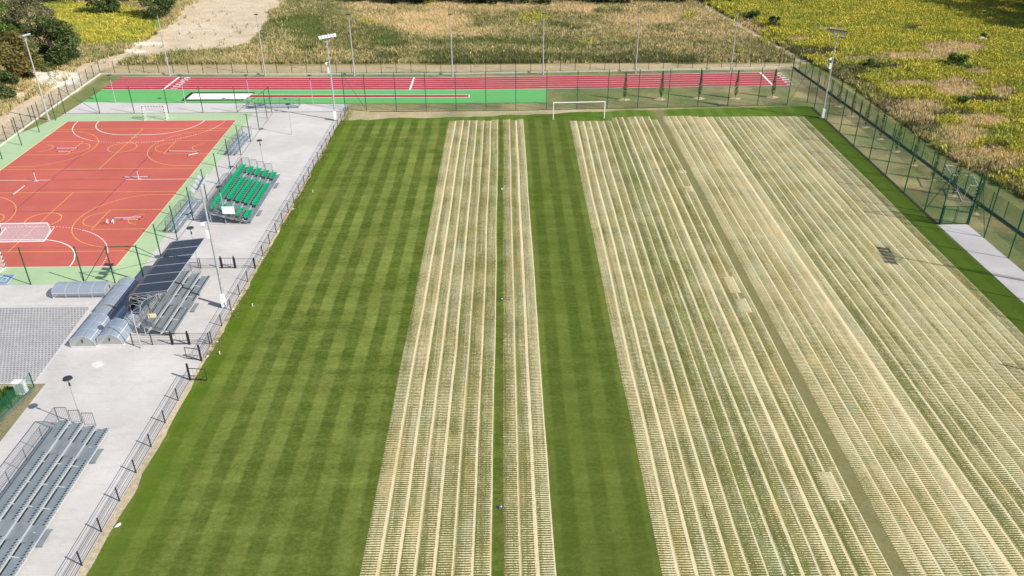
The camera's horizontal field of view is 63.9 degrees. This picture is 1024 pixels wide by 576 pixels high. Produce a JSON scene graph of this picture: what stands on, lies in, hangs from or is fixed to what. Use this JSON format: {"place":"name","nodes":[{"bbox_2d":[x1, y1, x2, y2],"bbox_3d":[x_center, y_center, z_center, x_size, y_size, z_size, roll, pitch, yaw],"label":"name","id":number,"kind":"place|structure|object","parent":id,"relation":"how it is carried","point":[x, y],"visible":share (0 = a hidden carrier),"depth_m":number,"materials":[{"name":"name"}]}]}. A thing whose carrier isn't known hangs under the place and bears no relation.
{"place":"outdoors","nodes":[
{"label":"outdoors","id":0,"kind":"place"},
{"bbox_2d":[0,274,16,284],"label":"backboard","id":1,"kind":"object","parent":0,"point":[5,279],"visible":1,"depth_m":76.84,"materials":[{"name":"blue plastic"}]},
{"bbox_2d":[0,385,22,414],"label":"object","id":2,"kind":"structure","parent":0,"point":[5,391],"depth_m":61.10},
{"bbox_2d":[0,102,348,575],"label":"pavement","id":3,"kind":"structure","parent":0,"point":[125,392],"depth_m":65.88,"materials":[{"name":"concrete"}]},
{"bbox_2d":[0,307,88,382],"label":"grid paving","id":4,"kind":"structure","parent":3,"relation":"on","point":[32,339],"depth_m":68.31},
{"bbox_2d":[0,302,96,383],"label":"paving edge","id":5,"kind":"object","parent":4,"relation":"on","point":[49,303],"visible":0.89,"depth_m":72.81,"materials":[{"name":"concrete"}]},
{"bbox_2d":[0,407,109,575],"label":"grandstand","id":6,"kind":"object","parent":3,"relation":"on","point":[24,531],"visible":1,"depth_m":51.99,"materials":[{"name":"grey metal"}]},
{"bbox_2d":[62,375,84,427],"bbox_3d":[-30.309,7.982,57.047,0.660,4.270,0.660,0,30,0],"label":"park lamp","id":7,"kind":"object","parent":3,"relation":"on","point":[68,378],"visible":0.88,"depth_m":56.20,"materials":[{"name":"metal"}]},
{"bbox_2d":[51,281,114,298],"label":"dugout","id":8,"kind":"object","parent":3,"relation":"on","point":[85,288],"visible":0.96,"depth_m":73.54,"materials":[{"name":"grey plastic"}]},
{"bbox_2d":[69,306,116,346],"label":"dugout","id":9,"kind":"object","parent":3,"relation":"on","point":[92,327],"visible":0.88,"depth_m":67.75,"materials":[{"name":"grey"}]},
{"bbox_2d":[96,277,138,311],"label":"dugout","id":10,"kind":"object","parent":3,"relation":"on","point":[117,295],"visible":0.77,"depth_m":72.63,"materials":[{"name":"grey plastic"}]},
{"bbox_2d":[97,305,144,345],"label":"dugout","id":11,"kind":"object","parent":3,"relation":"on","point":[119,328],"visible":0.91,"depth_m":67.94,"materials":[{"name":"clear plastic"}]},
{"bbox_2d":[63,370,189,575],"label":"pitch barrier","id":12,"kind":"object","parent":3,"relation":"on","point":[116,491],"visible":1,"depth_m":52.14,"materials":[{"name":"black metal"}]},
{"bbox_2d":[122,282,160,311],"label":"dugout","id":13,"kind":"object","parent":3,"relation":"on","point":[143,305],"visible":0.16,"depth_m":71.74,"materials":[{"name":"grey"}]},
{"bbox_2d":[127,238,210,335],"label":"grandstand","id":14,"kind":"object","parent":3,"relation":"on","point":[167,274],"visible":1,"depth_m":70.86,"materials":[{"name":"grey metal"}]},
{"bbox_2d":[169,331,189,344],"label":"barrier gate","id":15,"kind":"structure","parent":3,"relation":"on","point":[172,340],"depth_m":66.86,"materials":[{"name":"black metal"}]},
{"bbox_2d":[164,191,201,232],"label":"bleacher","id":16,"kind":"object","parent":3,"relation":"on","point":[183,215],"visible":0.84,"depth_m":87.91,"materials":[{"name":"grey metal"}]},
{"bbox_2d":[184,345,206,380],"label":"barrier gate","id":17,"kind":"structure","parent":3,"relation":"on","point":[200,359],"depth_m":62.85,"materials":[{"name":"black metal"}]},
{"bbox_2d":[71,111,341,238],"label":"drain","id":18,"kind":"object","parent":3,"relation":"on","point":[204,112],"visible":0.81,"depth_m":120.04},
{"bbox_2d":[189,174,228,307],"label":"floodlight mast","id":19,"kind":"object","parent":3,"relation":"on","point":[199,187],"visible":0.97,"depth_m":68.67,"materials":[{"name":"metal"}]},
{"bbox_2d":[225,126,252,155],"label":"bleacher","id":20,"kind":"object","parent":3,"relation":"on","point":[240,141],"visible":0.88,"depth_m":107.42,"materials":[{"name":"grey metal"}]},
{"bbox_2d":[206,158,280,224],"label":"grandstand","id":21,"kind":"object","parent":3,"relation":"on","point":[241,188],"visible":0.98,"depth_m":91.47,"materials":[{"name":"green plastic"}]},
{"bbox_2d":[245,97,300,108],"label":"bleacher","id":22,"kind":"object","parent":3,"relation":"on","point":[289,99],"visible":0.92,"depth_m":122.06,"materials":[{"name":"grey metal"}]},
{"bbox_2d":[317,33,336,120],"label":"floodlight mast","id":23,"kind":"object","parent":3,"relation":"on","point":[332,35],"visible":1,"depth_m":113.10,"materials":[{"name":"metal"}]},
{"bbox_2d":[104,72,789,89],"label":"running track","id":24,"kind":"structure","parent":0,"point":[127,82],"depth_m":133.34,"materials":[{"name":"rubber"}]},
{"bbox_2d":[102,72,782,97],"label":"track lines","id":25,"kind":"object","parent":24,"relation":"on","point":[413,79],"visible":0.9,"depth_m":133.32,"materials":[{"name":"white paint"}]},
{"bbox_2d":[0,0,1023,575],"bbox_3d":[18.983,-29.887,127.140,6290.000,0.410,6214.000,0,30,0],"label":"ground","id":26,"kind":"structure","parent":0,"point":[238,18],"depth_m":125.23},
{"bbox_2d":[0,66,19,99],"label":"bush","id":27,"kind":"object","parent":26,"relation":"on","point":[5,76],"visible":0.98,"depth_m":126.10,"materials":[{"name":"green plant"}]},
{"bbox_2d":[0,0,24,40],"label":"tree","id":28,"kind":"object","parent":26,"relation":"on","point":[13,26],"visible":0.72,"depth_m":157.13,"materials":[{"name":"green plant"}]},
{"bbox_2d":[0,372,34,421],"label":"plot fence","id":29,"kind":"object","parent":26,"relation":"on","point":[17,403],"visible":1,"depth_m":60.15,"materials":[{"name":"green metal"}]},
{"bbox_2d":[10,379,28,394],"bbox_3d":[-36.744,7.421,61.373,0.900,1.060,0.500,0,30,0],"label":"meter cabinet","id":30,"kind":"object","parent":26,"relation":"on","point":[14,383],"visible":0.79,"depth_m":61.17,"materials":[{"name":"metal"}]},
{"bbox_2d":[0,30,43,80],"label":"tree","id":31,"kind":"object","parent":26,"relation":"on","point":[14,66],"visible":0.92,"depth_m":131.15,"materials":[{"name":"green plant"}]},
{"bbox_2d":[2,0,56,38],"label":"tree","id":32,"kind":"object","parent":26,"relation":"on","point":[17,14],"visible":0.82,"depth_m":159.74,"materials":[{"name":"green plant"}]},
{"bbox_2d":[20,33,51,120],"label":"floodlight mast","id":33,"kind":"object","parent":26,"relation":"on","point":[25,40],"visible":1,"depth_m":114.73,"materials":[{"name":"metal"}]},
{"bbox_2d":[16,15,81,71],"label":"tree","id":34,"kind":"object","parent":26,"relation":"on","point":[56,34],"visible":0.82,"depth_m":141.77,"materials":[{"name":"green plant"}]},
{"bbox_2d":[84,0,119,14],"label":"bush","id":35,"kind":"object","parent":26,"relation":"on","point":[112,5],"visible":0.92,"depth_m":178.81,"materials":[{"name":"green plant"}]},
{"bbox_2d":[0,113,252,284],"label":"court surround","id":36,"kind":"object","parent":26,"relation":"on","point":[12,149],"visible":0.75,"depth_m":94.01,"materials":[{"name":"green rubber"}]},
{"bbox_2d":[0,61,100,145],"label":"perimeter fence","id":37,"kind":"object","parent":36,"relation":"on","point":[49,109],"visible":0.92,"depth_m":122.09,"materials":[{"name":"green metal"}]},
{"bbox_2d":[0,120,235,266],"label":"court","id":38,"kind":"object","parent":36,"relation":"on","point":[61,186],"visible":1,"depth_m":96.64,"materials":[{"name":"red rubber"}]},
{"bbox_2d":[0,223,54,241],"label":"training goal","id":39,"kind":"object","parent":38,"relation":"on","point":[32,231],"visible":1,"depth_m":85.21,"materials":[{"name":"white paint"}]},
{"bbox_2d":[14,152,152,211],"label":"purple court lines","id":40,"kind":"object","parent":38,"relation":"on","point":[88,189],"visible":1,"depth_m":96.69,"materials":[{"name":"paint"}]},
{"bbox_2d":[1,128,218,251],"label":"yellow court lines","id":41,"kind":"object","parent":38,"relation":"on","point":[99,168],"visible":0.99,"depth_m":94.77,"materials":[{"name":"paint"}]},
{"bbox_2d":[0,120,225,266],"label":"white court lines","id":42,"kind":"object","parent":38,"relation":"on","point":[126,179],"visible":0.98,"depth_m":84.29,"materials":[{"name":"paint"}]},
{"bbox_2d":[1,121,234,264],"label":"cream court edge","id":43,"kind":"object","parent":38,"relation":"on","point":[163,208],"visible":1,"depth_m":100.95,"materials":[{"name":"paint"}]},
{"bbox_2d":[0,86,271,284],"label":"court fence","id":44,"kind":"object","parent":36,"relation":"on","point":[169,205],"visible":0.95,"depth_m":95.32,"materials":[{"name":"green metal"}]},
{"bbox_2d":[141,105,168,120],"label":"handball goal","id":45,"kind":"object","parent":36,"relation":"on","point":[143,106],"visible":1,"depth_m":117.17,"materials":[{"name":"white paint"}]},
{"bbox_2d":[131,0,177,19],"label":"bush","id":46,"kind":"object","parent":26,"relation":"on","point":[163,7],"visible":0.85,"depth_m":172.96,"materials":[{"name":"green plant"}]},
{"bbox_2d":[205,110,352,358],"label":"edge weeds","id":47,"kind":"object","parent":26,"relation":"on","point":[319,161],"visible":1,"depth_m":87.84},
{"bbox_2d":[84,89,547,103],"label":"jump apron","id":48,"kind":"object","parent":26,"relation":"on","point":[177,95],"visible":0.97,"depth_m":126.98,"materials":[{"name":"green rubber"}]},
{"bbox_2d":[181,92,254,100],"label":"pit edge","id":49,"kind":"object","parent":48,"relation":"on","point":[189,94],"visible":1,"depth_m":127.16,"materials":[{"name":"white rubber"}]},
{"bbox_2d":[187,93,252,98],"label":"sand pit","id":50,"kind":"object","parent":48,"relation":"on","point":[222,96],"visible":0.8,"depth_m":127.13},
{"bbox_2d":[248,95,468,97],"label":"jump runway","id":51,"kind":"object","parent":48,"relation":"on","point":[265,96],"visible":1,"depth_m":127.05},
{"bbox_2d":[98,54,794,74],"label":"perimeter fence","id":52,"kind":"object","parent":26,"relation":"on","point":[473,72],"visible":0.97,"depth_m":138.03,"materials":[{"name":"black metal"}]},
{"bbox_2d":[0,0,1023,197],"bbox_3d":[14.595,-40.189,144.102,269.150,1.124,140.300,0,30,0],"label":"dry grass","id":53,"kind":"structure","parent":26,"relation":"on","point":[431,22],"depth_m":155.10,"materials":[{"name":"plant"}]},
{"bbox_2d":[0,0,1023,198],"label":"meadow grass","id":54,"kind":"structure","parent":26,"relation":"on","point":[316,31],"depth_m":154.87,"materials":[{"name":"plant"}]},
{"bbox_2d":[1,0,1023,196],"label":"goldenrod","id":55,"kind":"object","parent":26,"relation":"on","point":[872,24],"visible":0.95,"depth_m":158.95,"materials":[{"name":"plant"}]},
{"bbox_2d":[2,0,1023,195],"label":"brown weeds","id":56,"kind":"object","parent":26,"relation":"on","point":[829,49],"visible":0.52,"depth_m":146.03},
{"bbox_2d":[86,106,1023,575],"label":"pitch turf","id":57,"kind":"structure","parent":26,"relation":"on","point":[268,456],"depth_m":62.93,"materials":[{"name":"plant"}]},
{"bbox_2d":[200,104,347,356],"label":"pitch barrier","id":58,"kind":"object","parent":57,"relation":"on","point":[303,177],"visible":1,"depth_m":82.82,"materials":[{"name":"black metal"}]},
{"bbox_2d":[360,121,455,575],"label":"straw mat","id":59,"kind":"object","parent":57,"relation":"on","point":[421,294],"visible":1,"depth_m":60.50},
{"bbox_2d":[379,120,463,575],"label":"straw mat","id":60,"kind":"object","parent":57,"relation":"on","point":[435,281],"visible":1,"depth_m":61.65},
{"bbox_2d":[398,120,469,575],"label":"straw mat","id":61,"kind":"object","parent":57,"relation":"on","point":[444,292],"visible":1,"depth_m":60.90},
{"bbox_2d":[416,120,477,575],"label":"straw mat","id":62,"kind":"object","parent":57,"relation":"on","point":[455,293],"visible":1,"depth_m":60.99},
{"bbox_2d":[435,120,484,575],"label":"straw mat","id":63,"kind":"object","parent":57,"relation":"on","point":[471,268],"visible":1,"depth_m":60.68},
{"bbox_2d":[453,121,491,575],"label":"straw mat","id":64,"kind":"object","parent":57,"relation":"on","point":[479,280],"visible":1,"depth_m":60.56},
{"bbox_2d":[473,120,497,575],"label":"straw mat","id":65,"kind":"object","parent":57,"relation":"on","point":[491,302],"visible":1,"depth_m":60.25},
{"bbox_2d":[503,119,521,575],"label":"straw mat","id":66,"kind":"object","parent":57,"relation":"on","point":[508,297],"visible":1,"depth_m":61.18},
{"bbox_2d":[510,120,539,575],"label":"straw mat","id":67,"kind":"object","parent":57,"relation":"on","point":[519,299],"visible":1,"depth_m":60.74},
{"bbox_2d":[517,119,555,575],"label":"straw mat","id":68,"kind":"object","parent":57,"relation":"on","point":[530,290],"visible":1,"depth_m":61.27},
{"bbox_2d":[570,121,680,575],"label":"straw mat","id":69,"kind":"object","parent":57,"relation":"on","point":[652,477],"visible":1,"depth_m":60.07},
{"bbox_2d":[577,121,698,575],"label":"straw mat","id":70,"kind":"object","parent":57,"relation":"on","point":[619,286],"visible":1,"depth_m":61.10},
{"bbox_2d":[584,121,715,575],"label":"straw mat","id":71,"kind":"object","parent":57,"relation":"on","point":[635,305],"visible":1,"depth_m":60.68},
{"bbox_2d":[590,121,733,575],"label":"straw mat","id":72,"kind":"object","parent":57,"relation":"on","point":[645,300],"visible":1,"depth_m":60.77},
{"bbox_2d":[598,121,751,575],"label":"straw mat","id":73,"kind":"object","parent":57,"relation":"on","point":[656,306],"visible":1,"depth_m":61.19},
{"bbox_2d":[605,121,768,575],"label":"straw mat","id":74,"kind":"object","parent":57,"relation":"on","point":[665,298],"visible":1,"depth_m":60.76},
{"bbox_2d":[612,119,786,575],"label":"straw mat","id":75,"kind":"object","parent":57,"relation":"on","point":[676,293],"visible":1,"depth_m":59.73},
{"bbox_2d":[617,117,804,575],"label":"straw mat","id":76,"kind":"object","parent":57,"relation":"on","point":[690,299],"visible":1,"depth_m":62.24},
{"bbox_2d":[623,118,821,575],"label":"straw mat","id":77,"kind":"object","parent":57,"relation":"on","point":[642,154],"visible":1,"depth_m":60.22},
{"bbox_2d":[630,117,840,575],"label":"straw mat","id":78,"kind":"object","parent":57,"relation":"on","point":[699,270],"visible":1,"depth_m":61.36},
{"bbox_2d":[635,116,857,575],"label":"straw mat","id":79,"kind":"object","parent":57,"relation":"on","point":[720,292],"visible":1,"depth_m":61.79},
{"bbox_2d":[643,116,876,575],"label":"straw mat","id":80,"kind":"object","parent":57,"relation":"on","point":[720,268],"visible":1,"depth_m":61.03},
{"bbox_2d":[723,277,740,292],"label":"straw mat offcut","id":81,"kind":"object","parent":80,"relation":"on","point":[732,282],"visible":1,"depth_m":75.39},
{"bbox_2d":[735,298,751,311],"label":"straw mat offcut","id":82,"kind":"object","parent":80,"relation":"on","point":[742,303],"visible":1,"depth_m":72.29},
{"bbox_2d":[817,472,844,499],"bbox_3d":[20.446,12.677,52.688,0.954,0.004,2.600,0,30,0],"label":"straw mat offcut","id":83,"kind":"object","parent":80,"relation":"on","point":[829,482],"visible":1,"depth_m":52.70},
{"bbox_2d":[652,120,892,575],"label":"straw mat","id":84,"kind":"object","parent":57,"relation":"on","point":[731,272],"visible":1,"depth_m":60.71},
{"bbox_2d":[662,116,927,575],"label":"straw mat","id":85,"kind":"object","parent":57,"relation":"on","point":[861,470],"visible":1,"depth_m":61.44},
{"bbox_2d":[669,116,944,575],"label":"straw mat","id":86,"kind":"object","parent":57,"relation":"on","point":[883,483],"visible":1,"depth_m":60.69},
{"bbox_2d":[677,116,962,575],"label":"straw mat","id":87,"kind":"object","parent":57,"relation":"on","point":[780,285],"visible":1,"depth_m":60.27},
{"bbox_2d":[683,116,980,575],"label":"straw mat","id":88,"kind":"object","parent":57,"relation":"on","point":[795,291],"visible":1,"depth_m":61.52,"materials":[{"name":"wicker"}]},
{"bbox_2d":[692,116,997,575],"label":"straw mat","id":89,"kind":"object","parent":57,"relation":"on","point":[813,301],"visible":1,"depth_m":60.67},
{"bbox_2d":[699,117,1017,575],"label":"straw mat","id":90,"kind":"object","parent":57,"relation":"on","point":[945,481],"visible":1,"depth_m":60.97,"materials":[{"name":"wicker"}]},
{"bbox_2d":[706,117,1023,575],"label":"straw mat","id":91,"kind":"object","parent":57,"relation":"on","point":[963,484],"visible":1,"depth_m":61.72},
{"bbox_2d":[713,117,1023,558],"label":"straw mat","id":92,"kind":"object","parent":57,"relation":"on","point":[827,273],"visible":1,"depth_m":62.81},
{"bbox_2d":[721,117,1023,533],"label":"straw mat","id":93,"kind":"object","parent":57,"relation":"on","point":[835,268],"visible":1,"depth_m":64.54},
{"bbox_2d":[727,117,1023,510],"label":"straw mat","id":94,"kind":"object","parent":57,"relation":"on","point":[856,282],"visible":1,"depth_m":67.24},
{"bbox_2d":[734,117,1023,490],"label":"straw mat","id":95,"kind":"object","parent":57,"relation":"on","point":[880,298],"visible":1,"depth_m":68.02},
{"bbox_2d":[740,116,1023,472],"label":"straw mat","id":96,"kind":"object","parent":57,"relation":"on","point":[886,292],"visible":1,"depth_m":70.04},
{"bbox_2d":[747,116,1023,452],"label":"straw mat","id":97,"kind":"object","parent":57,"relation":"on","point":[906,303],"visible":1,"depth_m":70.89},
{"bbox_2d":[754,116,1023,436],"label":"straw mat","id":98,"kind":"object","parent":57,"relation":"on","point":[886,266],"visible":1,"depth_m":72.48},
{"bbox_2d":[761,116,1023,417],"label":"straw mat","id":99,"kind":"object","parent":57,"relation":"on","point":[896,265],"visible":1,"depth_m":75.43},
{"bbox_2d":[768,116,1023,402],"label":"straw mat","id":100,"kind":"object","parent":57,"relation":"on","point":[936,298],"visible":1,"depth_m":75.25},
{"bbox_2d":[775,116,1023,386],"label":"straw mat","id":101,"kind":"object","parent":57,"relation":"on","point":[939,288],"visible":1,"depth_m":78.28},
{"bbox_2d":[783,116,1023,371],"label":"straw mat","id":102,"kind":"object","parent":57,"relation":"on","point":[947,286],"visible":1,"depth_m":78.69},
{"bbox_2d":[790,116,1023,357],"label":"straw mat","id":103,"kind":"object","parent":57,"relation":"on","point":[941,268],"visible":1,"depth_m":81.91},
{"bbox_2d":[797,116,1023,343],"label":"straw mat","id":104,"kind":"object","parent":57,"relation":"on","point":[956,271],"visible":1,"depth_m":80.76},
{"bbox_2d":[341,66,812,110],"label":"ball fence","id":105,"kind":"object","parent":26,"relation":"on","point":[485,73],"visible":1,"depth_m":119.91,"materials":[{"name":"green metal"}]},
{"bbox_2d":[369,104,937,223],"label":"soil strip","id":106,"kind":"object","parent":26,"relation":"on","point":[886,176],"visible":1,"depth_m":112.20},
{"bbox_2d":[819,28,848,118],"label":"floodlight mast","id":107,"kind":"object","parent":106,"relation":"on","point":[830,59],"visible":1,"depth_m":112.84,"materials":[{"name":"metal"}]},
{"bbox_2d":[807,63,952,224],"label":"ball fence","id":108,"kind":"object","parent":106,"relation":"on","point":[881,159],"visible":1,"depth_m":98.07,"materials":[{"name":"green metal"}]},
{"bbox_2d":[768,15,781,25],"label":"shrub","id":109,"kind":"object","parent":26,"relation":"on","point":[772,20],"visible":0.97,"depth_m":165.35,"materials":[{"name":"green plant"}]},
{"bbox_2d":[793,54,1023,235],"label":"perimeter fence","id":110,"kind":"object","parent":26,"relation":"on","point":[998,209],"visible":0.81,"depth_m":102.10,"materials":[{"name":"green metal"}]},
{"bbox_2d":[948,162,962,197],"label":"young poplar","id":111,"kind":"object","parent":26,"relation":"on","point":[955,181],"visible":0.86,"depth_m":91.98,"materials":[{"name":"green plant"}]},
{"bbox_2d":[943,52,972,69],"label":"shrub","id":112,"kind":"object","parent":26,"relation":"on","point":[956,57],"visible":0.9,"depth_m":138.98,"materials":[{"name":"green plant"}]},
{"bbox_2d":[939,172,983,224],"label":"pitch gate","id":113,"kind":"structure","parent":26,"relation":"on","point":[955,215],"depth_m":85.47,"materials":[{"name":"green metal"}]},
{"bbox_2d":[939,224,1023,302],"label":"path slab","id":114,"kind":"structure","parent":26,"relation":"on","point":[999,265],"depth_m":79.80,"materials":[{"name":"concrete"}]},
{"bbox_2d":[968,173,1023,270],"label":"ball fence","id":115,"kind":"object","parent":26,"relation":"on","point":[989,217],"visible":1,"depth_m":81.18,"materials":[{"name":"green metal"}]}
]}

